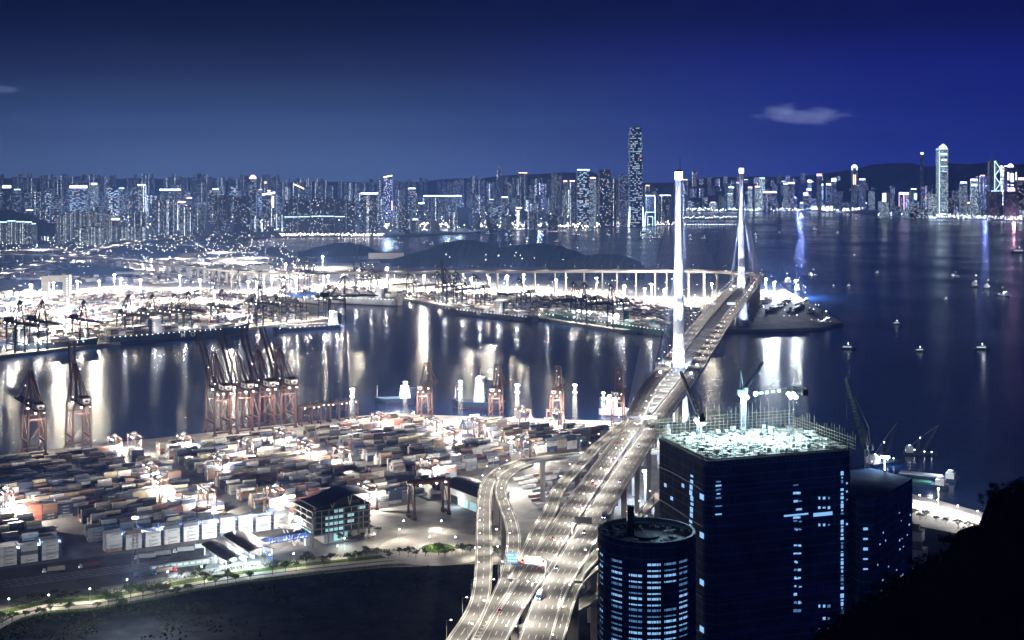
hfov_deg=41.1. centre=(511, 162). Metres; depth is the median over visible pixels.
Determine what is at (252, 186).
tower block
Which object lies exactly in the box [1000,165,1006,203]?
tower block
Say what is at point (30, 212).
tower block
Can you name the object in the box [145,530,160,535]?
shipping container
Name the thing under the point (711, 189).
tower block
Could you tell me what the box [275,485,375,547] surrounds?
office building
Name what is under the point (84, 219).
tower block
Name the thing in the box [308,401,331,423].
yard gantry crane
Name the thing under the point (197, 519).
service rack
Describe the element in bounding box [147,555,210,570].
gate office
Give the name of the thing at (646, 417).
sign gantry
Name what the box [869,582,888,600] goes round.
bush
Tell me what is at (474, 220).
tower block
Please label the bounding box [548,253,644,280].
hill
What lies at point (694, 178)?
tower block
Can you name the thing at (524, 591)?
elevated road
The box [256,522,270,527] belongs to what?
shipping container
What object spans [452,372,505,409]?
cargo ship
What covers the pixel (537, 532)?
elevated road
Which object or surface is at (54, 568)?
shipping container
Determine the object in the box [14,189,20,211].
tower block
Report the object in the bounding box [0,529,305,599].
road
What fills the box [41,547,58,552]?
shipping container
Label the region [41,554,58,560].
shipping container
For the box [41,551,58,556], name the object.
shipping container
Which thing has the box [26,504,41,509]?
shipping container
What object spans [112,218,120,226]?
tower block
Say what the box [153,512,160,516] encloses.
shipping container
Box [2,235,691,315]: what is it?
terminal lights
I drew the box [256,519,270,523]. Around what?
shipping container
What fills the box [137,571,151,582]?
tree
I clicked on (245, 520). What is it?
shipping container
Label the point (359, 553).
tree
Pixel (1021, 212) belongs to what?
tower block
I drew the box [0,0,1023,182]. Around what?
sky
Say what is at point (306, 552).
tree
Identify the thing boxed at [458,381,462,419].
floodlight mast
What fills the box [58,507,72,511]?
shipping container
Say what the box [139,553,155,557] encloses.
shipping container
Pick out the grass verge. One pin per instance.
(194, 580)
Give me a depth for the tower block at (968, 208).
7580.00 m
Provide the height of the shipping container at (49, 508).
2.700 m
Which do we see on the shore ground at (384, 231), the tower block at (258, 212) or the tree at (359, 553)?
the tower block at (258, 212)
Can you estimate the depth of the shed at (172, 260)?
4051.80 m
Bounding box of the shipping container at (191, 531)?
[183,529,198,534]
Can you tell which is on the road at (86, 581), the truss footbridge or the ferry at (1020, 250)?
the truss footbridge
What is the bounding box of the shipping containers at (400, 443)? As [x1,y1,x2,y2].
[0,261,812,561]
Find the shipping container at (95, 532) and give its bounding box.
[88,530,103,534]
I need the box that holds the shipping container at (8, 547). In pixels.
[0,544,16,550]
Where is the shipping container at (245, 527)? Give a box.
[238,525,252,529]
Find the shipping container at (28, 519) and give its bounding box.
[18,517,34,521]
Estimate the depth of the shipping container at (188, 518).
1127.16 m
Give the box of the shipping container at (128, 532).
[126,529,141,534]
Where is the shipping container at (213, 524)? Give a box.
[202,522,216,527]
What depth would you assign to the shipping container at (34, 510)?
1144.95 m
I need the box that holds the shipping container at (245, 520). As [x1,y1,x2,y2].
[238,518,252,522]
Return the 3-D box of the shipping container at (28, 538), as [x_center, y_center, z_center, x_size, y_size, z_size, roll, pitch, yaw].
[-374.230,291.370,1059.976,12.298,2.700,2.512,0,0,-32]
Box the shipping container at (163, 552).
[154,550,170,555]
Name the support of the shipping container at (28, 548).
on the shipping container at (29, 552)
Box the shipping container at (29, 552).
[20,550,37,555]
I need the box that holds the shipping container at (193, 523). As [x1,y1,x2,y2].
[183,521,198,526]
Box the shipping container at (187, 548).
[177,546,193,550]
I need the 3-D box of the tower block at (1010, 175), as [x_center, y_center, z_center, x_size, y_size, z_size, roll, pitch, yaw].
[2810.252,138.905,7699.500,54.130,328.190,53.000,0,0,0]
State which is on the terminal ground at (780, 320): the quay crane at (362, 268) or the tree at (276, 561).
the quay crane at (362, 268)
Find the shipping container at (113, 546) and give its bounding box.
[106,543,121,548]
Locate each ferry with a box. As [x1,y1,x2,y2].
[840,345,855,349]
[914,348,925,351]
[974,343,989,349]
[1011,246,1023,252]
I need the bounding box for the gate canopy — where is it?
[201,530,277,569]
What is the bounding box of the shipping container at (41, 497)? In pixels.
[34,495,48,499]
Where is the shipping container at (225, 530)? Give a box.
[220,527,234,532]
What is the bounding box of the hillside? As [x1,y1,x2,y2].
[818,483,1023,639]
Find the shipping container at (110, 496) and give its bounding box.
[103,494,117,498]
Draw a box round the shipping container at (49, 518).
[42,515,57,520]
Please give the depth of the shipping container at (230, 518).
1102.64 m
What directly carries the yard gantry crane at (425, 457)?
on the ground at (390, 522)
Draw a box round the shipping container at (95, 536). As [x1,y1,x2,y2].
[88,533,102,538]
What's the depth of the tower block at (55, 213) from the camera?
6180.97 m
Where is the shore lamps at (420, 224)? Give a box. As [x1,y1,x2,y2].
[123,209,674,235]
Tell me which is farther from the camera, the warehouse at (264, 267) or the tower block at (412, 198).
the tower block at (412, 198)
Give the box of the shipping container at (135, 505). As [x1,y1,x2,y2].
[128,502,142,507]
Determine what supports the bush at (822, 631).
on the hillside
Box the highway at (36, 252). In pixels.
[0,250,245,277]
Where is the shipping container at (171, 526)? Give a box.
[164,523,179,529]
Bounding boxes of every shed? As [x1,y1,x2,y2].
[87,262,112,266]
[114,270,149,275]
[156,258,179,262]
[170,270,195,274]
[178,251,205,256]
[204,256,227,262]
[912,523,924,541]
[912,541,927,560]
[912,559,923,568]
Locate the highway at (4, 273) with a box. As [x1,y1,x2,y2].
[0,233,233,276]
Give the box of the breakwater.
[696,224,780,224]
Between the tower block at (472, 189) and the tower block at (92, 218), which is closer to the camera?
the tower block at (92, 218)
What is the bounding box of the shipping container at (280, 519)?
[274,517,287,521]
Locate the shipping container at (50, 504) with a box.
[42,502,57,506]
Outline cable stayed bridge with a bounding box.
[625,167,760,465]
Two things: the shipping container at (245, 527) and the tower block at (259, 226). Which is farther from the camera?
the tower block at (259, 226)
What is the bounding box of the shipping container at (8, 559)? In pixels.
[0,557,16,562]
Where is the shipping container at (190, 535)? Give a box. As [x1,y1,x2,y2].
[183,532,198,537]
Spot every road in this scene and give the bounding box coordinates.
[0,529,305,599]
[0,558,390,620]
[0,561,401,627]
[379,532,495,565]
[447,448,658,639]
[470,463,533,639]
[477,417,643,639]
[508,420,632,623]
[508,583,597,639]
[518,415,670,639]
[552,562,597,639]
[574,490,658,639]
[912,499,981,525]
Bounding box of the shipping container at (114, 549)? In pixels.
[106,547,121,552]
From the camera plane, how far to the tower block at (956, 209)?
7536.52 m
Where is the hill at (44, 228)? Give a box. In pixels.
[0,210,72,240]
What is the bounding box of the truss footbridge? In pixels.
[258,530,309,552]
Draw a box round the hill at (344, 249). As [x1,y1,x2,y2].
[298,242,379,255]
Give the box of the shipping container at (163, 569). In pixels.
[155,566,172,571]
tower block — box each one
[0,221,6,243]
[1,185,12,210]
[7,220,15,243]
[13,205,18,211]
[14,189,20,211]
[16,221,23,243]
[24,192,31,212]
[24,221,31,243]
[25,210,33,216]
[32,223,36,243]
[33,191,41,213]
[36,210,44,220]
[41,235,54,240]
[43,202,49,221]
[45,188,51,212]
[51,197,60,219]
[52,211,61,223]
[55,233,64,244]
[56,194,64,212]
[56,214,64,234]
[65,212,71,241]
[67,186,69,212]
[70,185,88,213]
[73,210,80,241]
[75,227,88,244]
[81,211,88,228]
[89,210,96,226]
[89,226,102,244]
[90,183,98,211]
[91,205,102,212]
[97,212,104,240]
[99,192,104,211]
[104,214,111,241]
[105,194,107,211]
[108,187,118,217]
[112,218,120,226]
[112,225,128,240]
[119,188,126,214]
[122,199,131,220]
[129,226,146,240]
[132,186,137,226]
[133,212,145,227]
[137,184,146,225]
[147,195,156,215]
[149,203,151,219]
[152,199,160,234]
[160,189,180,228]
[161,198,174,234]
[172,184,180,200]
[176,201,187,230]
[180,205,195,235]
[184,197,193,206]
[185,190,189,201]
[193,195,199,206]
[196,206,204,232]
[197,202,205,220]
[201,182,206,215]
[208,189,211,216]
[209,193,216,223]
[212,188,219,195]
[214,195,230,235]
[216,186,223,194]
[222,194,231,220]
[230,186,235,214]
[234,197,242,234]
[237,191,244,197]
[243,195,251,234]
[249,175,256,224]
[254,218,264,231]
[257,206,259,217]
[258,189,262,214]
[262,192,276,226]
[264,182,266,192]
[276,213,284,231]
[277,194,282,213]
[284,187,289,209]
[285,199,297,234]
[293,184,304,199]
[298,199,310,234]
[304,187,310,199]
[311,198,322,234]
[317,185,322,198]
[323,198,334,234]
[326,185,332,198]
[335,199,345,234]
[344,194,349,207]
[347,201,355,234]
[355,191,361,213]
[357,201,360,220]
[361,193,377,232]
[373,191,378,210]
[373,211,381,229]
[380,199,383,219]
[384,175,392,224]
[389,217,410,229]
[393,205,398,218]
[396,190,403,205]
[399,205,408,232]
[408,188,415,218]
[409,207,412,219]
[411,219,419,232]
[417,203,423,222]
[423,195,461,222]
[430,220,439,233]
[448,211,456,231]
[453,180,458,194]
[457,207,471,227]
[467,192,473,206]
[468,187,475,207]
[469,213,479,229]
[476,194,484,213]
[479,179,484,194]
[479,203,484,220]
[487,183,492,209]
[487,221,496,231]
[488,199,494,212]
[491,205,501,224]
[496,166,500,179]
[501,197,508,212]
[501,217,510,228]
[504,207,510,216]
[506,181,513,209]
[512,195,518,213]
[516,207,521,218]
[517,210,518,225]
[518,172,527,206]
[525,199,532,211]
[525,211,537,228]
[529,184,534,202]
[529,203,537,210]
[535,195,540,214]
[536,182,543,209]
[543,200,549,219]
[548,214,557,230]
[551,173,560,225]
[562,189,568,214]
[563,180,566,225]
[569,180,574,226]
[577,169,589,226]
[590,177,595,226]
[596,185,597,214]
[598,169,610,226]
[610,179,616,226]
[618,174,627,226]
[628,126,644,226]
[645,185,649,194]
[645,195,654,211]
[645,211,654,225]
[652,187,656,215]
[655,401,855,639]
[658,195,671,224]
[682,179,687,194]
[688,200,693,209]
[689,188,696,197]
[692,171,696,186]
[694,201,699,209]
[699,178,703,184]
[699,188,703,197]
[702,197,707,209]
[707,177,711,185]
[708,185,714,194]
[709,202,716,209]
[715,178,719,186]
[719,195,725,209]
[723,175,726,186]
[725,182,731,197]
[727,193,732,209]
[728,187,733,209]
[748,187,751,210]
[753,193,754,209]
[755,186,758,210]
[759,177,764,210]
[763,191,776,210]
[772,185,777,194]
[777,174,781,183]
[780,181,785,194]
[783,183,787,210]
[786,175,789,182]
[788,182,794,210]
[800,173,804,182]
[803,193,807,210]
[806,188,810,210]
[808,180,811,204]
[817,174,821,210]
[826,183,830,204]
[831,178,835,208]
[835,191,842,209]
[843,201,848,209]
[850,202,856,208]
[851,157,857,207]
[858,179,865,209]
[868,191,874,209]
[880,202,888,216]
[882,191,888,201]
[882,192,885,201]
[890,185,894,213]
[892,206,900,216]
[898,192,908,216]
[903,209,907,217]
[908,199,921,217]
[910,189,916,199]
[920,152,923,199]
[921,186,925,210]
[922,210,927,217]
[926,185,932,210]
[928,193,935,218]
[936,144,947,216]
[948,197,953,216]
[952,190,958,203]
[954,204,958,217]
[959,182,966,217]
[967,202,969,216]
[970,179,977,218]
[976,175,986,192]
[978,193,982,212]
[980,209,985,216]
[983,186,986,209]
[986,191,1001,219]
[987,160,999,190]
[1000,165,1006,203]
[1003,188,1018,219]
[1004,159,1016,190]
[1017,178,1023,209]
[1019,210,1023,216]
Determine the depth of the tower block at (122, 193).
7945.65 m
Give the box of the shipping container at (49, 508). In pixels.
[42,506,57,510]
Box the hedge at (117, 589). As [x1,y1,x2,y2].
[11,547,474,606]
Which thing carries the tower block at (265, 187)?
on the shore ground at (384, 231)
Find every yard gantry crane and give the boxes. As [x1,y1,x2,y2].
[0,485,14,507]
[107,433,122,454]
[127,431,141,447]
[142,460,158,485]
[150,474,168,503]
[176,432,191,446]
[197,484,216,509]
[213,452,230,469]
[237,437,254,454]
[266,483,285,506]
[275,427,291,443]
[297,436,313,451]
[298,403,321,426]
[300,442,318,459]
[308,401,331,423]
[326,400,349,422]
[332,445,350,463]
[336,398,358,420]
[356,479,378,510]
[370,411,387,428]
[406,475,450,520]
[419,455,439,484]
[425,415,442,431]
[442,425,460,445]
[467,416,485,438]
[513,406,531,421]
[516,435,536,457]
[546,407,564,425]
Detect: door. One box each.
[451,494,457,504]
[460,498,467,508]
[470,502,476,511]
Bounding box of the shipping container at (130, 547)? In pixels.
[126,544,141,549]
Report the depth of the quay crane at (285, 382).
1566.16 m
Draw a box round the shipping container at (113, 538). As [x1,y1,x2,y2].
[106,536,121,541]
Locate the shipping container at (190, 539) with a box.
[183,536,198,541]
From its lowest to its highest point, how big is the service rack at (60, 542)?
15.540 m
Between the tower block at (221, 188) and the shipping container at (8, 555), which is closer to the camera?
the shipping container at (8, 555)
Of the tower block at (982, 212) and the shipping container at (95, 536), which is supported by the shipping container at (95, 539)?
the shipping container at (95, 536)
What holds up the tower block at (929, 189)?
on the island ground at (875, 212)
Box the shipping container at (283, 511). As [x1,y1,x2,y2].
[274,509,287,514]
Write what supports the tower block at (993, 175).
on the island ground at (875, 212)
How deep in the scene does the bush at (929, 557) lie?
269.07 m
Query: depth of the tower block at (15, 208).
7163.26 m
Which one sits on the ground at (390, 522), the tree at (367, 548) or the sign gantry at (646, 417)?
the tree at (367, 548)
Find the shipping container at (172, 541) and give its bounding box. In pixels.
[164,539,179,544]
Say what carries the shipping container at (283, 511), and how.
on the shipping container at (281, 515)
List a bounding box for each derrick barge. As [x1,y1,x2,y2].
[392,234,403,243]
[780,265,791,283]
[793,271,800,290]
[800,282,808,302]
[807,265,817,275]
[820,301,830,321]
[862,422,901,467]
[903,425,938,455]
[971,270,978,286]
[983,273,990,288]
[994,280,1009,296]
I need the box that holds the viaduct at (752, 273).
[0,253,762,311]
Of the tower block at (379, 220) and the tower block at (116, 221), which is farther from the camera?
the tower block at (379, 220)
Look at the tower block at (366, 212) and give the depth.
5860.09 m
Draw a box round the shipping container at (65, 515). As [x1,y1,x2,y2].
[58,513,72,518]
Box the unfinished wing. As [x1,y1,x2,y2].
[850,468,912,609]
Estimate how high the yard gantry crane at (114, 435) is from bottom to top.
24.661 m
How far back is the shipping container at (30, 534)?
1058.68 m
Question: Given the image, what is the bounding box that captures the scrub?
[0,564,474,639]
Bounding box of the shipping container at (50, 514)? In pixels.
[42,512,57,516]
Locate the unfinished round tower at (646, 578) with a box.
[598,505,695,639]
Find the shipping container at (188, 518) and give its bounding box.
[182,516,196,521]
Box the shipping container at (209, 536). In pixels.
[202,534,216,538]
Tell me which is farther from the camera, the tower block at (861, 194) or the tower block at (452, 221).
the tower block at (861, 194)
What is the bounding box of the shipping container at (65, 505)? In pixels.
[58,503,72,508]
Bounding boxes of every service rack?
[14,539,19,560]
[35,537,40,557]
[56,535,61,557]
[119,528,125,549]
[137,525,144,547]
[156,522,163,540]
[175,519,182,541]
[195,518,201,539]
[212,514,219,532]
[265,507,273,529]
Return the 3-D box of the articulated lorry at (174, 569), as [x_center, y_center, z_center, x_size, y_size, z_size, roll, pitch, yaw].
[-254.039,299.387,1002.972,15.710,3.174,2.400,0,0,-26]
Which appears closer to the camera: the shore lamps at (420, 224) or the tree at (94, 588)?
the tree at (94, 588)
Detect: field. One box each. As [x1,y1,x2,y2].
[912,526,956,561]
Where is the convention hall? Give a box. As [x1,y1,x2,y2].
[802,199,835,210]
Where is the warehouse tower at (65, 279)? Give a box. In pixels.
[41,274,70,296]
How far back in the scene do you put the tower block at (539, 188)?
8778.18 m
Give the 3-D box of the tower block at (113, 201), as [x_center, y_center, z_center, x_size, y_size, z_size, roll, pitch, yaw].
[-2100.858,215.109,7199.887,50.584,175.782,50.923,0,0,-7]
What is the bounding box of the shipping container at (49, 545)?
[41,543,58,548]
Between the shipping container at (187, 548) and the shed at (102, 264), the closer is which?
the shipping container at (187, 548)
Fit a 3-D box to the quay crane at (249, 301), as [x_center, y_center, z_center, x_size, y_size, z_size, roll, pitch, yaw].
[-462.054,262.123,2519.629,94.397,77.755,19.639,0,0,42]
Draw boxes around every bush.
[809,626,831,639]
[819,619,831,635]
[827,613,845,627]
[838,609,848,619]
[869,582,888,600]
[872,574,899,596]
[884,572,904,590]
[900,567,915,580]
[906,555,930,575]
[917,551,937,565]
[936,533,953,548]
[956,526,970,536]
[975,515,986,524]
[977,491,997,509]
[979,504,994,519]
[986,483,1001,499]
[997,482,1008,490]
[1006,480,1021,491]
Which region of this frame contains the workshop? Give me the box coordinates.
[444,476,511,511]
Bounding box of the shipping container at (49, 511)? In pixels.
[42,509,57,513]
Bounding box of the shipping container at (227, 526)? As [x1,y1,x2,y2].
[220,524,234,528]
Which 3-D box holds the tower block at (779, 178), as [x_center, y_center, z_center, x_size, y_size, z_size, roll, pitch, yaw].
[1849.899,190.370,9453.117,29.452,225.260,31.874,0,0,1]
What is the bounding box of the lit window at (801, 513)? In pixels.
[784,513,807,516]
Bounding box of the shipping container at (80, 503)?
[73,501,87,506]
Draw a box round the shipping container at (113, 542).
[106,539,121,544]
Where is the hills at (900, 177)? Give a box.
[656,163,1023,208]
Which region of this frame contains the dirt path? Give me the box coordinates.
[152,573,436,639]
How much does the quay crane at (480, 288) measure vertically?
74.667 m
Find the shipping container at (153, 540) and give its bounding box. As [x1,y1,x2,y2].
[145,538,160,543]
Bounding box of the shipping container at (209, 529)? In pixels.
[202,526,216,531]
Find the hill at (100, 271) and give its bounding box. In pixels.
[51,265,141,277]
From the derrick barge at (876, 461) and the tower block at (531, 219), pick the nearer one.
the derrick barge at (876, 461)
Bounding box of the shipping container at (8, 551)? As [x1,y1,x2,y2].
[0,549,16,554]
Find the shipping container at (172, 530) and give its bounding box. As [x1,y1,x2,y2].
[164,528,179,532]
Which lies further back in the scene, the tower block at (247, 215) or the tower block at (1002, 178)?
the tower block at (1002, 178)
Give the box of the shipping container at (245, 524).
[238,521,252,526]
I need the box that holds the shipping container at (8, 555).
[0,553,16,558]
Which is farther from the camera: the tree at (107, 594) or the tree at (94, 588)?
the tree at (94, 588)
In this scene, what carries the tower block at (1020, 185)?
on the island ground at (875, 212)
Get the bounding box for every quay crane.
[3,300,40,352]
[14,365,47,454]
[26,297,62,350]
[63,341,91,448]
[68,300,102,345]
[112,294,148,327]
[136,294,171,324]
[158,293,192,323]
[172,289,206,327]
[195,332,233,436]
[206,289,240,323]
[208,271,226,293]
[217,330,255,433]
[230,271,247,291]
[238,329,277,430]
[244,286,278,325]
[252,270,269,293]
[259,327,299,427]
[269,286,301,322]
[280,268,296,292]
[293,290,318,320]
[295,258,320,290]
[305,258,328,285]
[314,284,342,317]
[317,275,377,323]
[352,261,367,286]
[356,268,383,289]
[359,260,375,290]
[392,272,419,298]
[416,362,437,420]
[418,271,450,302]
[435,271,471,303]
[440,259,460,303]
[454,274,490,304]
[488,364,506,417]
[497,277,536,309]
[549,366,565,424]
[550,279,591,322]
[561,282,602,323]
[586,282,629,327]
[610,367,624,426]
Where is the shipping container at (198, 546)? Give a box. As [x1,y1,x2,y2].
[195,543,203,547]
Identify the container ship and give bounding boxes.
[0,326,97,350]
[103,315,248,344]
[273,307,340,331]
[324,285,401,305]
[443,299,537,321]
[545,308,672,336]
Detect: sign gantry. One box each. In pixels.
[500,552,545,577]
[571,516,598,536]
[641,415,670,427]
[688,360,700,371]
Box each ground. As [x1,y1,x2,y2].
[0,244,842,357]
[0,413,982,612]
[21,204,673,242]
[672,209,1023,221]
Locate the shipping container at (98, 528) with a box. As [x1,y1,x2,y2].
[88,526,103,531]
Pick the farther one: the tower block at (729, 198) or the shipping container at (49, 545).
the tower block at (729, 198)
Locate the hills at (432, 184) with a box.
[4,172,655,204]
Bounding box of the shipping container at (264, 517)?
[256,515,270,520]
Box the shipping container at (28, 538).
[21,536,37,540]
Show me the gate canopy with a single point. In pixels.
(247, 541)
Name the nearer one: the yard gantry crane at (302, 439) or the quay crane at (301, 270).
the yard gantry crane at (302, 439)
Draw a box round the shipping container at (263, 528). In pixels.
[256,526,270,531]
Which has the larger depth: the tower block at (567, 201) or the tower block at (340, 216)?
the tower block at (567, 201)
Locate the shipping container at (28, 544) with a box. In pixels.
[20,541,37,547]
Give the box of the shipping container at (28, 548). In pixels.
[20,546,37,551]
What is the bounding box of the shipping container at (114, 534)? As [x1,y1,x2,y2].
[106,531,121,537]
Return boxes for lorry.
[43,568,63,572]
[79,564,99,568]
[156,567,176,573]
[173,549,193,553]
[536,589,542,599]
[602,510,606,518]
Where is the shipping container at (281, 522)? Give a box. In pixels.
[274,520,287,525]
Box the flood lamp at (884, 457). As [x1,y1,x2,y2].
[880,456,889,469]
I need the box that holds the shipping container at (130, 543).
[126,540,141,545]
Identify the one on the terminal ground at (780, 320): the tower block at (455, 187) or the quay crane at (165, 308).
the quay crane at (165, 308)
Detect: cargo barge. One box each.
[896,469,958,482]
[912,476,948,489]
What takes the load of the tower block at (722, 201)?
on the island ground at (875, 212)
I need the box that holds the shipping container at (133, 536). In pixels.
[126,533,141,538]
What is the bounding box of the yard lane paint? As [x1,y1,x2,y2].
[2,560,211,587]
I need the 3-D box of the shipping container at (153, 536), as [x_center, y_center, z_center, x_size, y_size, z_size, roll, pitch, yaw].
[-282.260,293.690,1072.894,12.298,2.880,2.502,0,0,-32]
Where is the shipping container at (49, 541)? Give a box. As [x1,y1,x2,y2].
[41,538,58,544]
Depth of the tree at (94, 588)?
949.17 m
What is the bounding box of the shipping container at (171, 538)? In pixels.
[164,535,179,540]
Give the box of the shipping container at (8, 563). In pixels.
[0,561,16,566]
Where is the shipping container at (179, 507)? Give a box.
[168,506,182,509]
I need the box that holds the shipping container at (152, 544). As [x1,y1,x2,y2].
[145,541,160,546]
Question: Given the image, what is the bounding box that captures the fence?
[1,560,473,625]
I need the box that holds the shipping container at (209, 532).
[202,530,216,535]
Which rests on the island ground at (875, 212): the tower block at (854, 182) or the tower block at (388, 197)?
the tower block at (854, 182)
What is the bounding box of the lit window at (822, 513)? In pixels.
[813,511,831,516]
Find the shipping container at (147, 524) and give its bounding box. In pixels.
[137,522,151,527]
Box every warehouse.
[247,263,272,282]
[368,251,403,258]
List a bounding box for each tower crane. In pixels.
[680,371,705,446]
[737,361,763,435]
[753,370,807,442]
[844,377,873,468]
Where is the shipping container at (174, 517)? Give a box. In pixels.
[167,515,181,520]
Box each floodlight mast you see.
[131,515,138,571]
[350,388,353,418]
[403,382,407,414]
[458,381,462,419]
[508,436,513,452]
[515,384,518,419]
[572,384,576,421]
[601,392,604,423]
[642,470,645,502]
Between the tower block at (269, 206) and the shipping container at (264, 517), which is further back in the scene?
the tower block at (269, 206)
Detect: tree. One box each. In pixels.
[0,612,7,619]
[8,611,19,617]
[25,592,38,605]
[34,607,46,616]
[40,597,61,615]
[60,590,69,595]
[64,602,74,611]
[90,585,100,594]
[92,602,101,606]
[102,591,117,607]
[109,590,124,605]
[118,597,127,607]
[123,581,140,599]
[135,583,148,599]
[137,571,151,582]
[149,582,163,592]
[156,583,172,592]
[169,586,181,592]
[183,583,193,589]
[194,566,205,571]
[197,571,212,585]
[208,574,222,586]
[223,570,233,582]
[231,574,239,582]
[245,571,253,575]
[264,559,280,574]
[279,561,292,571]
[292,561,300,566]
[299,550,313,566]
[320,555,329,566]
[325,553,335,562]
[343,553,355,562]
[353,550,362,557]
[362,545,373,553]
[372,547,381,552]
[384,550,393,558]
[401,546,414,552]
[433,542,444,554]
[455,543,468,554]
[952,518,963,524]
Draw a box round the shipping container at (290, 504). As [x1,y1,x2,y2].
[284,502,294,506]
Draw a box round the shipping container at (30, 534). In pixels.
[21,531,37,537]
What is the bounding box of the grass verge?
[0,555,474,628]
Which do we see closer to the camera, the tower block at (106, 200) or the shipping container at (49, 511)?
the shipping container at (49, 511)
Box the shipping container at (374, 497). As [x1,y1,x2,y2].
[362,496,375,500]
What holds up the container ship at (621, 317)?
on the sea
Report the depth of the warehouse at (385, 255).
4281.23 m
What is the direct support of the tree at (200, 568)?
on the ground at (390, 522)
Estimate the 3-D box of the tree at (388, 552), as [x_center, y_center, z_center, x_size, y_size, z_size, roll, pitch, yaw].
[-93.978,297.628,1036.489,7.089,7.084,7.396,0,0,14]
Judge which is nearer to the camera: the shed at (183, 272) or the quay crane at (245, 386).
the quay crane at (245, 386)
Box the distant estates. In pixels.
[0,174,617,208]
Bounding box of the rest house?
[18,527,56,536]
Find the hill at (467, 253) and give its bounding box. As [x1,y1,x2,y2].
[380,240,583,267]
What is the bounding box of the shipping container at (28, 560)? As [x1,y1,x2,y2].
[20,557,37,563]
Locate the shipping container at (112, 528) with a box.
[104,527,119,530]
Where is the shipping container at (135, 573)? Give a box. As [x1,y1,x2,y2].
[133,569,150,575]
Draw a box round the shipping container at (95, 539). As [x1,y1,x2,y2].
[88,537,102,541]
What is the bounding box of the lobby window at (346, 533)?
[334,531,347,540]
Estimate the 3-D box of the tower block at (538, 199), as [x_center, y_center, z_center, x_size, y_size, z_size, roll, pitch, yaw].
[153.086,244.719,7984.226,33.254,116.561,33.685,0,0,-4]
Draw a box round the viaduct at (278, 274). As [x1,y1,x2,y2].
[0,254,747,297]
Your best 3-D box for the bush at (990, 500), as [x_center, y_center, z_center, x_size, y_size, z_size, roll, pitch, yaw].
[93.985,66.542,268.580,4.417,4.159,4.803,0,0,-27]
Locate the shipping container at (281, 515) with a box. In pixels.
[274,513,287,518]
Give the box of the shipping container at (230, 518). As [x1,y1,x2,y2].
[220,516,234,521]
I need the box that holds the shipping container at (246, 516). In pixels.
[238,514,252,519]
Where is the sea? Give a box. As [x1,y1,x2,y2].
[0,211,1023,511]
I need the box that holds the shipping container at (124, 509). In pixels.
[113,508,127,511]
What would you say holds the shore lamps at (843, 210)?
on the island ground at (875, 212)
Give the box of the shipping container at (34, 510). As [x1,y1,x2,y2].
[26,508,41,512]
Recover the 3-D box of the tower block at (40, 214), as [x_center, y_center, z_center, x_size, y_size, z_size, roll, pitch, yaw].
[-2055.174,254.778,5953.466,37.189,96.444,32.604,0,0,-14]
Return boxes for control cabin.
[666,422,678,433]
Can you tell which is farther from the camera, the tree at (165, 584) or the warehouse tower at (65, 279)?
the warehouse tower at (65, 279)
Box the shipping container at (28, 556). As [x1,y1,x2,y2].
[20,554,37,559]
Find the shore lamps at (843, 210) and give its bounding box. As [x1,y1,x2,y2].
[656,207,1021,224]
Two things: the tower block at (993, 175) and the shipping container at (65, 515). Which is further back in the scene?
the tower block at (993, 175)
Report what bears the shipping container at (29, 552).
on the shipping container at (28, 556)
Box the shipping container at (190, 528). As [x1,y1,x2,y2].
[183,525,198,530]
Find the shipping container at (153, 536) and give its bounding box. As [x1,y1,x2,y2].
[145,534,160,539]
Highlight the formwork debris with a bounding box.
[663,422,845,456]
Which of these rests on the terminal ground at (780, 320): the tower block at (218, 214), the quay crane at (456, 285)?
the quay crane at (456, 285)
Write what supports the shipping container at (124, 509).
on the shipping container
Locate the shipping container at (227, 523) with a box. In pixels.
[220,520,234,525]
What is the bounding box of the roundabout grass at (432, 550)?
[421,544,453,552]
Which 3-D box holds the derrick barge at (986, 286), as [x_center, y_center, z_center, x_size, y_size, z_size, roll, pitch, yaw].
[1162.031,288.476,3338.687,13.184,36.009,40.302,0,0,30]
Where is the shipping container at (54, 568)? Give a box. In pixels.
[47,565,64,570]
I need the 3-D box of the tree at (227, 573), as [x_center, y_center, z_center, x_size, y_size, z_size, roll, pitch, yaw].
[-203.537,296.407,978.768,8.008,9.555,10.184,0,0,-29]
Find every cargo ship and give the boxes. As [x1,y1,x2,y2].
[375,385,416,404]
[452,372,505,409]
[599,391,628,416]
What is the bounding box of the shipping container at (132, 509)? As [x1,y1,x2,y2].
[128,506,142,510]
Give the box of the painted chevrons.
[500,579,519,608]
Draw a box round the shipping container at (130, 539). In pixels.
[126,537,141,542]
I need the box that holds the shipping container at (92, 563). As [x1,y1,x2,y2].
[83,560,100,566]
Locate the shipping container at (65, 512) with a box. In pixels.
[58,510,72,514]
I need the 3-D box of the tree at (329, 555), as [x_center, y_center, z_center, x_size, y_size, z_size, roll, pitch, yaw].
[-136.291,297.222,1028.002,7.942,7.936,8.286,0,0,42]
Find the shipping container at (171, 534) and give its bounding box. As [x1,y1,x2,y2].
[164,531,179,536]
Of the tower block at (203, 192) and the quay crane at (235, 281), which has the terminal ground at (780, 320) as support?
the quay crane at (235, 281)
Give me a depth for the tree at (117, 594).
926.72 m
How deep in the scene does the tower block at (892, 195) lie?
7998.54 m
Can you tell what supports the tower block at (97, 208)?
on the shore ground at (384, 231)
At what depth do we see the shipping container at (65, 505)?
1158.97 m
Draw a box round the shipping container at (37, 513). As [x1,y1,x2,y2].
[26,511,41,514]
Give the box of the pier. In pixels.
[672,218,736,219]
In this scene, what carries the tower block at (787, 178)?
on the island ground at (875, 212)

